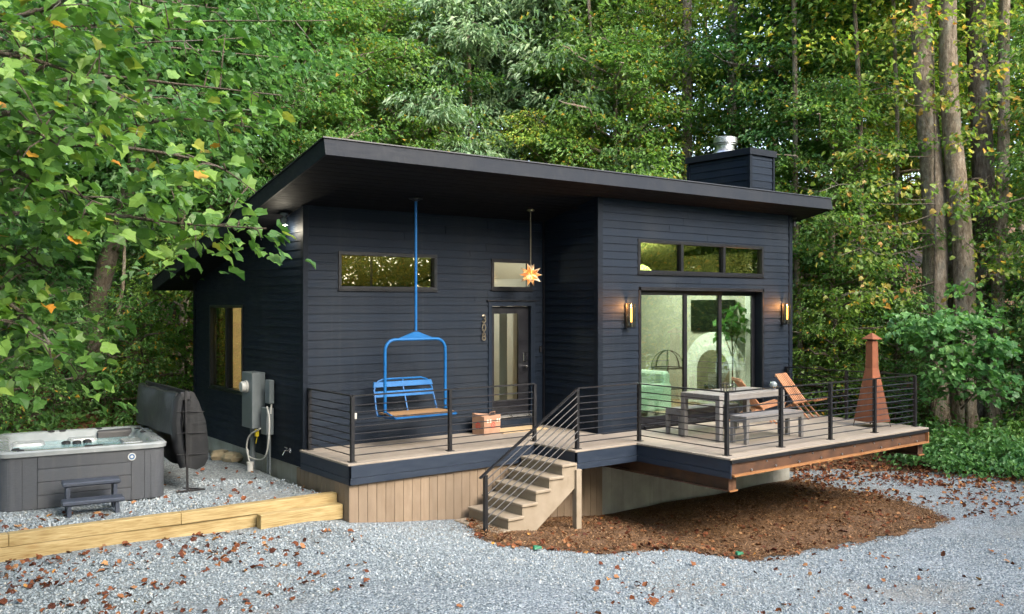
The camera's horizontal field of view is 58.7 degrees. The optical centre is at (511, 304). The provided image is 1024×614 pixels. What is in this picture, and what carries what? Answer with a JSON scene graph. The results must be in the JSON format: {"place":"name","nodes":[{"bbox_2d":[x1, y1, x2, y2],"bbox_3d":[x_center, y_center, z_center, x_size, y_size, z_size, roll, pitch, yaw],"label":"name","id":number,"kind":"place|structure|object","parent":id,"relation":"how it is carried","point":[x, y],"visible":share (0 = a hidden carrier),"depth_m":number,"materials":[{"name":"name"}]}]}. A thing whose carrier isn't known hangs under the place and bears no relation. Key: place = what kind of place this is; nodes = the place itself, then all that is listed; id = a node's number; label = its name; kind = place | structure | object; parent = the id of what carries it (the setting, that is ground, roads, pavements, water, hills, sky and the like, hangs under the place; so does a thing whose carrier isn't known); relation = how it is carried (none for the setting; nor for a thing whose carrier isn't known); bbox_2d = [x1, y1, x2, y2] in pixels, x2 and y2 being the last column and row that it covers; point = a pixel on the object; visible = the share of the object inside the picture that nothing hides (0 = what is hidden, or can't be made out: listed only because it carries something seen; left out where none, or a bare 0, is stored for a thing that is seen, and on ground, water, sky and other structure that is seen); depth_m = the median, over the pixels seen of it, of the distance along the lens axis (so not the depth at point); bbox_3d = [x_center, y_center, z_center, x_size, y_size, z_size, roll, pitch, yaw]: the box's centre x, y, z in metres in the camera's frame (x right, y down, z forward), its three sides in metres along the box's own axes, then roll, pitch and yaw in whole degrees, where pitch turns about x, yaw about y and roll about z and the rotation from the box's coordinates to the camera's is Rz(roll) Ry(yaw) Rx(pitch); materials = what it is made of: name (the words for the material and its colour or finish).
{"place":"outdoors","nodes":[
{"label":"outdoors","id":0,"kind":"place"},
{"bbox_2d":[0,182,1023,613],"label":"ground","id":1,"kind":"structure","parent":0,"point":[982,526],"depth_m":10.77,"materials":[{"name":"grey gravel"}]},
{"bbox_2d":[0,282,82,433],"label":"sapling","id":2,"kind":"object","parent":1,"relation":"on","point":[4,400],"visible":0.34,"depth_m":16.54,"materials":[{"name":"green plant"}]},
{"bbox_2d":[0,284,131,428],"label":"sapling","id":3,"kind":"object","parent":1,"relation":"on","point":[53,297],"visible":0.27,"depth_m":17.37,"materials":[{"name":"green plant"}]},
{"bbox_2d":[0,0,165,296],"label":"tree","id":4,"kind":"object","parent":1,"relation":"on","point":[61,268],"visible":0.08,"depth_m":18.57,"materials":[{"name":"green plant"}]},
{"bbox_2d":[0,0,193,390],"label":"tree","id":5,"kind":"object","parent":1,"relation":"on","point":[68,262],"visible":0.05,"depth_m":18.82,"materials":[{"name":"green plant"}]},
{"bbox_2d":[0,0,253,330],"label":"tree","id":6,"kind":"object","parent":1,"relation":"on","point":[130,242],"visible":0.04,"depth_m":20.21,"materials":[{"name":"green plant"}]},
{"bbox_2d":[83,294,192,426],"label":"sapling","id":7,"kind":"object","parent":1,"relation":"on","point":[141,307],"visible":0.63,"depth_m":17.63,"materials":[{"name":"green plant"}]},
{"bbox_2d":[33,0,260,405],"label":"tree","id":8,"kind":"object","parent":1,"relation":"on","point":[123,185],"visible":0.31,"depth_m":17.92,"materials":[{"name":"green plant"}]},
{"bbox_2d":[98,227,207,396],"bbox_3d":[-6.955,0.594,18.898,3.457,4.418,3.741,0,0,21],"label":"sapling","id":9,"kind":"object","parent":1,"relation":"on","point":[187,330],"visible":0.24,"depth_m":18.59,"materials":[{"name":"green plant"}]},
{"bbox_2d":[0,0,315,412],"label":"tree","id":10,"kind":"object","parent":1,"relation":"on","point":[17,120],"visible":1,"depth_m":7.36,"materials":[{"name":"green plant"}]},
{"bbox_2d":[0,452,316,531],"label":"gravel pad","id":11,"kind":"object","parent":1,"relation":"on","point":[215,469],"visible":0.31,"depth_m":13.01,"materials":[{"name":"grey gravel"}]},
{"bbox_2d":[0,425,166,511],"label":"hot tub","id":12,"kind":"object","parent":11,"relation":"on","point":[37,468],"visible":1,"depth_m":12.12,"materials":[{"name":"grey plastic"}]},
{"bbox_2d":[61,476,124,517],"bbox_3d":[-5.352,2.449,11.615,0.720,0.398,0.500,0,0,-30],"label":"tub step","id":13,"kind":"object","parent":11,"relation":"on","point":[114,498],"visible":1,"depth_m":11.54,"materials":[{"name":"plastic"}]},
{"bbox_2d":[136,381,207,492],"bbox_3d":[-5.140,1.927,13.724,0.606,1.425,2.167,0,0,-36],"label":"tub cover","id":14,"kind":"object","parent":11,"relation":"on","point":[173,418],"visible":0.98,"depth_m":12.96,"materials":[{"name":"plastic"}]},
{"bbox_2d":[210,449,228,459],"bbox_3d":[-5.005,2.575,15.606,0.336,0.190,0.315,0,0,-10],"label":"rock","id":15,"kind":"object","parent":11,"relation":"on","point":[216,454],"visible":0.82,"depth_m":15.48,"materials":[{"name":"beige stone"}]},
{"bbox_2d":[221,451,242,461],"bbox_3d":[-4.736,2.575,15.408,0.318,0.190,0.352,0,0,-37],"label":"rock","id":16,"kind":"object","parent":11,"relation":"on","point":[231,456],"visible":1,"depth_m":15.30,"materials":[{"name":"beige stone"}]},
{"bbox_2d":[246,406,269,460],"bbox_3d":[-4.000,2.106,14.387,0.096,1.029,0.770,0,0,-45],"label":"cable","id":17,"kind":"object","parent":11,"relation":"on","point":[247,451],"visible":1,"depth_m":14.29,"materials":[{"name":"white plastic"}]},
{"bbox_2d":[25,0,304,325],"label":"tree","id":18,"kind":"object","parent":1,"relation":"on","point":[227,64],"visible":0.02,"depth_m":23.70,"materials":[{"name":"green plant"}]},
{"bbox_2d":[0,0,341,274],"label":"tree","id":19,"kind":"object","parent":1,"relation":"on","point":[157,47],"visible":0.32,"depth_m":12.69,"materials":[{"name":"green plant"}]},
{"bbox_2d":[0,491,342,561],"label":"timber edging","id":20,"kind":"object","parent":1,"relation":"on","point":[45,541],"visible":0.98,"depth_m":11.27,"materials":[{"name":"beige wood"}]},
{"bbox_2d":[60,0,321,386],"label":"tree","id":21,"kind":"object","parent":1,"relation":"on","point":[181,319],"visible":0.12,"depth_m":20.39,"materials":[{"name":"green plant"}]},
{"bbox_2d":[35,0,366,395],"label":"tree","id":22,"kind":"object","parent":1,"relation":"on","point":[105,281],"visible":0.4,"depth_m":18.68,"materials":[{"name":"green plant"}]},
{"bbox_2d":[64,0,347,305],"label":"tree","id":23,"kind":"object","parent":1,"relation":"on","point":[212,205],"visible":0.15,"depth_m":20.93,"materials":[{"name":"green plant"}]},
{"bbox_2d":[158,0,418,244],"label":"tree","id":24,"kind":"object","parent":1,"relation":"on","point":[343,94],"visible":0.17,"depth_m":22.75,"materials":[{"name":"green plant"}]},
{"bbox_2d":[164,0,425,214],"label":"tree","id":25,"kind":"object","parent":1,"relation":"on","point":[357,80],"visible":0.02,"depth_m":23.93,"materials":[{"name":"green plant"}]},
{"bbox_2d":[250,0,479,178],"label":"tree","id":26,"kind":"object","parent":1,"relation":"on","point":[394,57],"visible":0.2,"depth_m":24.50,"materials":[{"name":"green plant"}]},
{"bbox_2d":[299,0,518,152],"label":"tree","id":27,"kind":"object","parent":1,"relation":"on","point":[458,80],"visible":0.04,"depth_m":25.95,"materials":[{"name":"green plant"}]},
{"bbox_2d":[335,24,511,150],"bbox_3d":[-2.684,-2.704,25.680,5.877,10.543,5.396,0,0,-29],"label":"tree","id":28,"kind":"object","parent":1,"relation":"on","point":[456,91],"visible":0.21,"depth_m":25.20,"materials":[{"name":"green plant"}]},
{"bbox_2d":[390,0,512,139],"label":"tree","id":29,"kind":"object","parent":1,"relation":"on","point":[468,7],"visible":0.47,"depth_m":25.26,"materials":[{"name":"green plant"}]},
{"bbox_2d":[370,0,585,159],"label":"tree","id":30,"kind":"object","parent":1,"relation":"on","point":[484,38],"visible":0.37,"depth_m":25.43,"materials":[{"name":"green plant"}]},
{"bbox_2d":[151,136,832,514],"bbox_3d":[-0.151,0.100,17.991,11.365,7.640,7.546,0,0,-37],"label":"cabin","id":31,"kind":"object","parent":1,"relation":"on","point":[599,248],"visible":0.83,"depth_m":15.38,"materials":[{"name":"black wood"}]},
{"bbox_2d":[208,305,243,395],"bbox_3d":[-5.008,0.775,16.092,0.142,1.530,1.668,0,0,-37],"label":"window","id":32,"kind":"structure","parent":31,"relation":"in","point":[220,316],"depth_m":16.32,"materials":[{"name":"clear glass"}]},
{"bbox_2d":[239,371,264,467],"bbox_3d":[-4.217,1.905,14.694,0.320,1.630,0.440,0,0,-37],"label":"electric meter","id":33,"kind":"object","parent":31,"relation":"attached to","point":[252,386],"visible":0.95,"depth_m":14.57,"materials":[{"name":"grey metal"}]},
{"bbox_2d":[261,379,273,474],"bbox_3d":[-3.854,1.955,14.383,0.120,1.530,0.254,0,0,-37],"label":"disconnect box","id":34,"kind":"object","parent":31,"relation":"attached to","point":[269,391],"visible":0.82,"depth_m":14.34,"materials":[{"name":"grey plastic"}]},
{"bbox_2d":[337,251,437,291],"bbox_3d":[-1.963,-0.508,14.412,1.793,0.605,0.142,0,0,-37],"label":"window","id":35,"kind":"structure","parent":31,"relation":"in","point":[357,271],"depth_m":14.37,"materials":[{"name":"clear glass"}]},
{"bbox_2d":[373,197,456,419],"bbox_3d":[-1.495,0.043,13.945,1.116,3.325,0.732,0,0,-37],"label":"swing chair","id":36,"kind":"object","parent":31,"relation":"hanging from","point":[412,336],"visible":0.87,"depth_m":13.90,"materials":[{"name":"blue metal"}]},
{"bbox_2d":[492,306,528,414],"bbox_3d":[-0.030,0.978,15.866,0.844,1.885,0.145,0,0,-37],"label":"front door","id":37,"kind":"structure","parent":31,"relation":"in","point":[521,311],"depth_m":16.02,"materials":[{"name":"black glass"}]},
{"bbox_2d":[491,259,532,290],"bbox_3d":[-0.028,-0.506,15.888,0.911,0.548,0.142,0,0,-37],"label":"window","id":38,"kind":"structure","parent":31,"relation":"in","point":[528,288],"depth_m":15.78,"materials":[{"name":"clear glass"}]},
{"bbox_2d":[520,209,540,285],"bbox_3d":[0.316,-0.954,15.397,0.399,1.289,0.326,0,0,-6],"label":"pendant lamp","id":39,"kind":"object","parent":31,"relation":"hanging from","point":[530,274],"visible":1,"depth_m":15.36,"materials":[{"name":"orange glass"}]},
{"bbox_2d":[625,303,633,327],"bbox_3d":[2.009,0.188,15.466,0.150,0.425,0.193,0,0,-37],"label":"wall sconce","id":40,"kind":"object","parent":31,"relation":"attached to","point":[627,316],"depth_m":15.51,"materials":[{"name":"gold metal"}]},
{"bbox_2d":[641,369,670,412],"bbox_3d":[2.078,1.717,18.050,1.200,0.834,1.940,0,0,-37],"label":"sofa","id":41,"kind":"object","parent":31,"relation":"on","point":[656,377],"visible":0.13,"depth_m":17.48,"materials":[{"name":"fabric"}]},
{"bbox_2d":[637,239,764,277],"bbox_3d":[3.512,-0.824,16.798,3.468,0.617,0.142,0,0,-37],"label":"window","id":42,"kind":"structure","parent":31,"relation":"in","point":[655,257],"depth_m":16.72,"materials":[{"name":"clear glass"}]},
{"bbox_2d":[638,287,763,427],"bbox_3d":[3.489,0.918,16.857,3.436,2.445,0.240,0,0,-37],"label":"sliding door","id":43,"kind":"structure","parent":31,"relation":"in","point":[756,295],"depth_m":17.23,"materials":[{"name":"clear glass"}]},
{"bbox_2d":[691,300,734,332],"bbox_3d":[4.333,0.250,19.682,0.050,0.700,1.200,0,0,-37],"label":"television","id":44,"kind":"object","parent":31,"relation":"attached to","point":[703,315],"visible":0.72,"depth_m":19.80,"materials":[{"name":"black"}]},
{"bbox_2d":[713,302,749,403],"bbox_3d":[4.597,1.030,18.849,0.851,2.209,0.965,0,0,27],"label":"potted plant","id":45,"kind":"object","parent":31,"relation":"on","point":[731,317],"visible":0.63,"depth_m":18.83,"materials":[{"name":"green plant"}]},
{"bbox_2d":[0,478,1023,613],"bbox_3d":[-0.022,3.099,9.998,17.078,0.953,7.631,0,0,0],"label":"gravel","id":46,"kind":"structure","parent":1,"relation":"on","point":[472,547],"depth_m":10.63,"materials":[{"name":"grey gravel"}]},
{"bbox_2d":[0,324,1023,613],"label":"leaf litter","id":47,"kind":"object","parent":1,"relation":"on","point":[696,530],"visible":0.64,"depth_m":12.90,"materials":[{"name":"brown plant"}]},
{"bbox_2d":[0,231,1023,445],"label":"undergrowth","id":48,"kind":"object","parent":1,"relation":"on","point":[69,418],"visible":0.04,"depth_m":18.47,"materials":[{"name":"green plant"}]},
{"bbox_2d":[454,388,578,532],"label":"staircase","id":49,"kind":"structure","parent":1,"relation":"on","point":[532,492],"depth_m":13.09,"materials":[{"name":"beige wood"}]},
{"bbox_2d":[408,0,692,176],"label":"tree","id":50,"kind":"object","parent":1,"relation":"on","point":[518,72],"visible":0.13,"depth_m":26.05,"materials":[{"name":"green plant"}]},
{"bbox_2d":[479,106,622,170],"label":"tree","id":51,"kind":"object","parent":1,"relation":"on","point":[532,139],"visible":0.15,"depth_m":25.05,"materials":[{"name":"green plant"}]},
{"bbox_2d":[451,0,709,174],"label":"tree","id":52,"kind":"object","parent":1,"relation":"on","point":[611,12],"visible":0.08,"depth_m":26.27,"materials":[{"name":"green plant"}]},
{"bbox_2d":[506,0,654,168],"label":"tree","id":53,"kind":"object","parent":1,"relation":"on","point":[588,9],"visible":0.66,"depth_m":25.22,"materials":[{"name":"green plant"}]},
{"bbox_2d":[510,0,713,171],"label":"forest tree","id":54,"kind":"object","parent":1,"relation":"on","point":[656,65],"visible":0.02,"depth_m":33.26,"materials":[{"name":"green plant"}]},
{"bbox_2d":[297,366,928,528],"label":"deck","id":55,"kind":"structure","parent":1,"relation":"on","point":[424,487],"depth_m":13.60,"materials":[{"name":"wood"}]},
{"bbox_2d":[472,411,500,434],"bbox_3d":[-0.421,1.959,15.177,0.286,0.379,0.410,0,0,41],"label":"paper bag","id":56,"kind":"object","parent":55,"relation":"on","point":[486,424],"visible":0.9,"depth_m":15.07,"materials":[{"name":"brown cardboard"}]},
{"bbox_2d":[500,425,547,433],"bbox_3d":[0.091,2.139,15.609,0.960,0.021,0.470,0,0,-37],"label":"doormat","id":57,"kind":"object","parent":55,"relation":"on","point":[516,428],"visible":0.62,"depth_m":15.63,"materials":[{"name":"beige fabric"}]},
{"bbox_2d":[666,402,738,434],"bbox_3d":[3.243,1.935,15.467,1.480,0.429,0.340,0,0,-37],"label":"bench","id":58,"kind":"object","parent":55,"relation":"on","point":[693,407],"visible":0.57,"depth_m":15.20,"materials":[{"name":"grey wood"}]},
{"bbox_2d":[681,386,784,442],"bbox_3d":[3.637,1.784,14.975,1.650,0.729,0.800,0,0,-37],"label":"dining table","id":59,"kind":"object","parent":55,"relation":"on","point":[734,395],"visible":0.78,"depth_m":14.70,"materials":[{"name":"grey wood"}]},
{"bbox_2d":[729,377,785,423],"bbox_3d":[4.429,1.744,16.564,0.930,0.826,0.600,0,0,-5],"label":"slat chair","id":60,"kind":"object","parent":55,"relation":"on","point":[739,382],"visible":0.58,"depth_m":16.50,"materials":[{"name":"brown wood"}]},
{"bbox_2d":[730,409,802,444],"bbox_3d":[4.065,1.935,14.497,1.450,0.429,0.320,0,0,-37],"label":"bench","id":61,"kind":"object","parent":55,"relation":"on","point":[757,415],"visible":0.84,"depth_m":14.24,"materials":[{"name":"grey wood"}]},
{"bbox_2d":[775,373,826,419],"bbox_3d":[5.477,1.744,17.398,0.930,0.826,0.600,0,0,41],"label":"slat chair","id":62,"kind":"object","parent":55,"relation":"on","point":[784,379],"visible":0.85,"depth_m":17.43,"materials":[{"name":"brown wood"}]},
{"bbox_2d":[853,333,890,426],"bbox_3d":[6.362,1.328,16.111,0.469,1.647,0.469,0,0,-28],"label":"chiminea","id":63,"kind":"object","parent":55,"relation":"on","point":[871,366],"visible":0.88,"depth_m":16.03,"materials":[{"name":"metal"}]},
{"bbox_2d":[516,20,725,179],"bbox_3d":[3.089,-2.477,25.586,7.284,10.967,6.878,0,0,-16],"label":"tree","id":64,"kind":"object","parent":1,"relation":"on","point":[612,54],"visible":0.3,"depth_m":24.60,"materials":[{"name":"green plant"}]},
{"bbox_2d":[562,0,766,179],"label":"tree","id":65,"kind":"object","parent":1,"relation":"on","point":[668,13],"visible":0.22,"depth_m":26.31,"materials":[{"name":"green plant"}]},
{"bbox_2d":[606,0,747,93],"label":"forest tree","id":66,"kind":"object","parent":1,"relation":"on","point":[679,15],"visible":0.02,"depth_m":35.32,"materials":[{"name":"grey plant"}]},
{"bbox_2d":[614,0,760,179],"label":"tree","id":67,"kind":"object","parent":1,"relation":"on","point":[688,79],"visible":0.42,"depth_m":26.26,"materials":[{"name":"brown plant"}]},
{"bbox_2d":[463,478,950,561],"bbox_3d":[3.318,3.313,14.323,8.850,0.472,3.950,0,0,-37],"label":"mulch bed","id":68,"kind":"object","parent":1,"relation":"on","point":[626,515],"visible":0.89,"depth_m":14.47,"materials":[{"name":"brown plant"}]},
{"bbox_2d":[602,1,814,166],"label":"forest tree","id":69,"kind":"object","parent":1,"relation":"on","point":[706,24],"visible":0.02,"depth_m":36.37,"materials":[{"name":"green plant"}]},
{"bbox_2d":[675,0,829,144],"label":"forest tree","id":70,"kind":"object","parent":1,"relation":"on","point":[724,26],"visible":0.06,"depth_m":34.48,"materials":[{"name":"green plant"}]},
{"bbox_2d":[644,30,864,306],"bbox_3d":[6.548,-2.784,26.806,6.900,10.390,6.516,0,0,-19],"label":"tree","id":71,"kind":"object","parent":1,"relation":"on","point":[742,112],"visible":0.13,"depth_m":25.80,"materials":[{"name":"green plant"}]},
{"bbox_2d":[675,0,850,148],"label":"tree","id":72,"kind":"object","parent":1,"relation":"on","point":[731,8],"visible":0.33,"depth_m":25.68,"materials":[{"name":"green plant"}]},
{"bbox_2d":[685,0,896,408],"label":"tree","id":73,"kind":"object","parent":1,"relation":"on","point":[795,51],"visible":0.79,"depth_m":23.57,"materials":[{"name":"green plant"}]},
{"bbox_2d":[650,0,959,383],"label":"tree","id":74,"kind":"object","parent":1,"relation":"on","point":[738,37],"visible":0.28,"depth_m":24.50,"materials":[{"name":"green plant"}]},
{"bbox_2d":[793,241,866,392],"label":"sapling","id":75,"kind":"object","parent":1,"relation":"on","point":[819,343],"visible":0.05,"depth_m":24.52,"materials":[{"name":"green plant"}]},
{"bbox_2d":[744,0,938,396],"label":"tree","id":76,"kind":"object","parent":1,"relation":"on","point":[821,21],"visible":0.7,"depth_m":23.06,"materials":[{"name":"green plant"}]},
{"bbox_2d":[793,283,897,423],"bbox_3d":[7.703,1.567,22.174,3.241,4.142,3.507,0,0,-37],"label":"sapling","id":77,"kind":"object","parent":1,"relation":"on","point":[838,305],"visible":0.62,"depth_m":21.78,"materials":[{"name":"green plant"}]},
{"bbox_2d":[739,66,961,409],"bbox_3d":[8.486,-1.372,23.494,6.287,9.466,5.937,0,0,13],"label":"tree","id":78,"kind":"object","parent":1,"relation":"on","point":[826,137],"visible":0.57,"depth_m":22.69,"materials":[{"name":"green plant"}]},
{"bbox_2d":[740,0,960,250],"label":"forest tree","id":79,"kind":"object","parent":1,"relation":"on","point":[905,175],"depth_m":35.95,"materials":[{"name":"green plant"}]},
{"bbox_2d":[793,233,921,403],"bbox_3d":[9.833,0.533,24.635,4.208,4.970,3.889,0,0,-8],"label":"sapling","id":80,"kind":"object","parent":1,"relation":"on","point":[888,276],"visible":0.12,"depth_m":24.19,"materials":[{"name":"green plant"}]},
{"bbox_2d":[778,0,952,439],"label":"tree","id":81,"kind":"object","parent":1,"relation":"on","point":[925,124],"visible":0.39,"depth_m":22.26,"materials":[{"name":"brown plant"}]},
{"bbox_2d":[741,0,997,347],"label":"tree","id":82,"kind":"object","parent":1,"relation":"on","point":[908,160],"visible":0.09,"depth_m":26.96,"materials":[{"name":"green plant"}]},
{"bbox_2d":[831,288,951,424],"bbox_3d":[9.341,1.516,22.237,3.025,3.866,3.273,0,0,22],"label":"sapling","id":83,"kind":"object","parent":1,"relation":"on","point":[902,366],"visible":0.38,"depth_m":22.11,"materials":[{"name":"green plant"}]},
{"bbox_2d":[759,0,1023,300],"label":"tree","id":84,"kind":"object","parent":1,"relation":"on","point":[911,177],"visible":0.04,"depth_m":29.03,"materials":[{"name":"green plant"}]},
{"bbox_2d":[769,0,1020,366],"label":"tree","id":85,"kind":"object","parent":1,"relation":"on","point":[902,120],"visible":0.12,"depth_m":25.95,"materials":[{"name":"green plant"}]},
{"bbox_2d":[802,0,998,422],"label":"tree","id":86,"kind":"object","parent":1,"relation":"on","point":[894,63],"visible":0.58,"depth_m":23.09,"materials":[{"name":"green plant"}]},
{"bbox_2d":[800,11,1023,420],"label":"tree","id":87,"kind":"object","parent":1,"relation":"on","point":[935,98],"visible":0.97,"depth_m":21.07,"materials":[{"name":"green plant"}]},
{"bbox_2d":[873,407,978,469],"bbox_3d":[9.465,3.018,20.613,2.796,1.356,2.737,0,0,-37],"label":"bush","id":88,"kind":"object","parent":1,"relation":"on","point":[934,424],"visible":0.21,"depth_m":20.36,"materials":[{"name":"green plant"}]},
{"bbox_2d":[840,0,1023,226],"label":"tree","id":89,"kind":"object","parent":1,"relation":"on","point":[964,96],"visible":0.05,"depth_m":29.22,"materials":[{"name":"green plant"}]},
{"bbox_2d":[846,0,1023,445],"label":"tree","id":90,"kind":"object","parent":1,"relation":"on","point":[955,169],"visible":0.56,"depth_m":21.96,"materials":[{"name":"grey plant"}]},
{"bbox_2d":[857,0,1023,421],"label":"tree","id":91,"kind":"object","parent":1,"relation":"on","point":[981,167],"visible":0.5,"depth_m":22.73,"materials":[{"name":"brown plant"}]},
{"bbox_2d":[859,0,1023,384],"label":"tree","id":92,"kind":"object","parent":1,"relation":"on","point":[950,275],"visible":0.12,"depth_m":23.67,"materials":[{"name":"brown plant"}]},
{"bbox_2d":[887,421,1003,477],"bbox_3d":[9.440,3.131,19.619,2.337,1.150,2.489,0,0,-37],"label":"bush","id":93,"kind":"object","parent":1,"relation":"on","point":[941,452],"visible":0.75,"depth_m":19.14,"materials":[{"name":"green plant"}]},
{"bbox_2d":[878,282,1023,447],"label":"sapling","id":94,"kind":"object","parent":1,"relation":"on","point":[955,371],"visible":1,"depth_m":19.77,"materials":[{"name":"green plant"}]},
{"bbox_2d":[892,0,1023,284],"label":"tree","id":95,"kind":"object","parent":1,"relation":"on","point":[965,121],"visible":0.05,"depth_m":26.57,"materials":[{"name":"brown plant"}]},
{"bbox_2d":[898,0,1023,436],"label":"tree","id":96,"kind":"object","parent":1,"relation":"on","point":[1004,5],"visible":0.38,"depth_m":22.32,"materials":[{"name":"grey plant"}]},
{"bbox_2d":[919,419,1023,481],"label":"bush","id":97,"kind":"object","parent":1,"relation":"on","point":[1004,440],"visible":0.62,"depth_m":18.91,"materials":[{"name":"green plant"}]},
{"bbox_2d":[921,8,1023,369],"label":"tree","id":98,"kind":"object","parent":1,"relation":"on","point":[1013,205],"visible":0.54,"depth_m":22.00,"materials":[{"name":"green plant"}]},
{"bbox_2d":[933,0,1023,278],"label":"forest tree","id":99,"kind":"object","parent":1,"relation":"on","point":[1021,227],"visible":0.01,"depth_m":34.75,"materials":[{"name":"green plant"}]},
{"bbox_2d":[942,409,1023,464],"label":"bush","id":100,"kind":"object","parent":1,"relation":"on","point":[1016,423],"visible":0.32,"depth_m":20.62,"materials":[{"name":"green plant"}]},
{"bbox_2d":[951,271,1023,425],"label":"sapling","id":101,"kind":"object","parent":1,"relation":"on","point":[1018,287],"visible":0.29,"depth_m":22.22,"materials":[{"name":"green plant"}]},
{"bbox_2d":[965,433,1023,478],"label":"bush","id":102,"kind":"object","parent":1,"relation":"on","point":[1015,458],"visible":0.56,"depth_m":18.66,"materials":[{"name":"green plant"}]},
{"bbox_2d":[651,350,681,389],"bbox_3d":[3.196,1.532,18.727,0.688,1.201,0.677,0,0,-37],"label":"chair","id":103,"kind":"object","parent":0,"point":[668,366],"visible":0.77,"depth_m":18.67,"materials":[{"name":"black metal"}]},
{"bbox_2d":[388,0,1019,182],"label":"sky","id":104,"kind":"structure","parent":0,"point":[721,0],"materials":[{"name":"white"}]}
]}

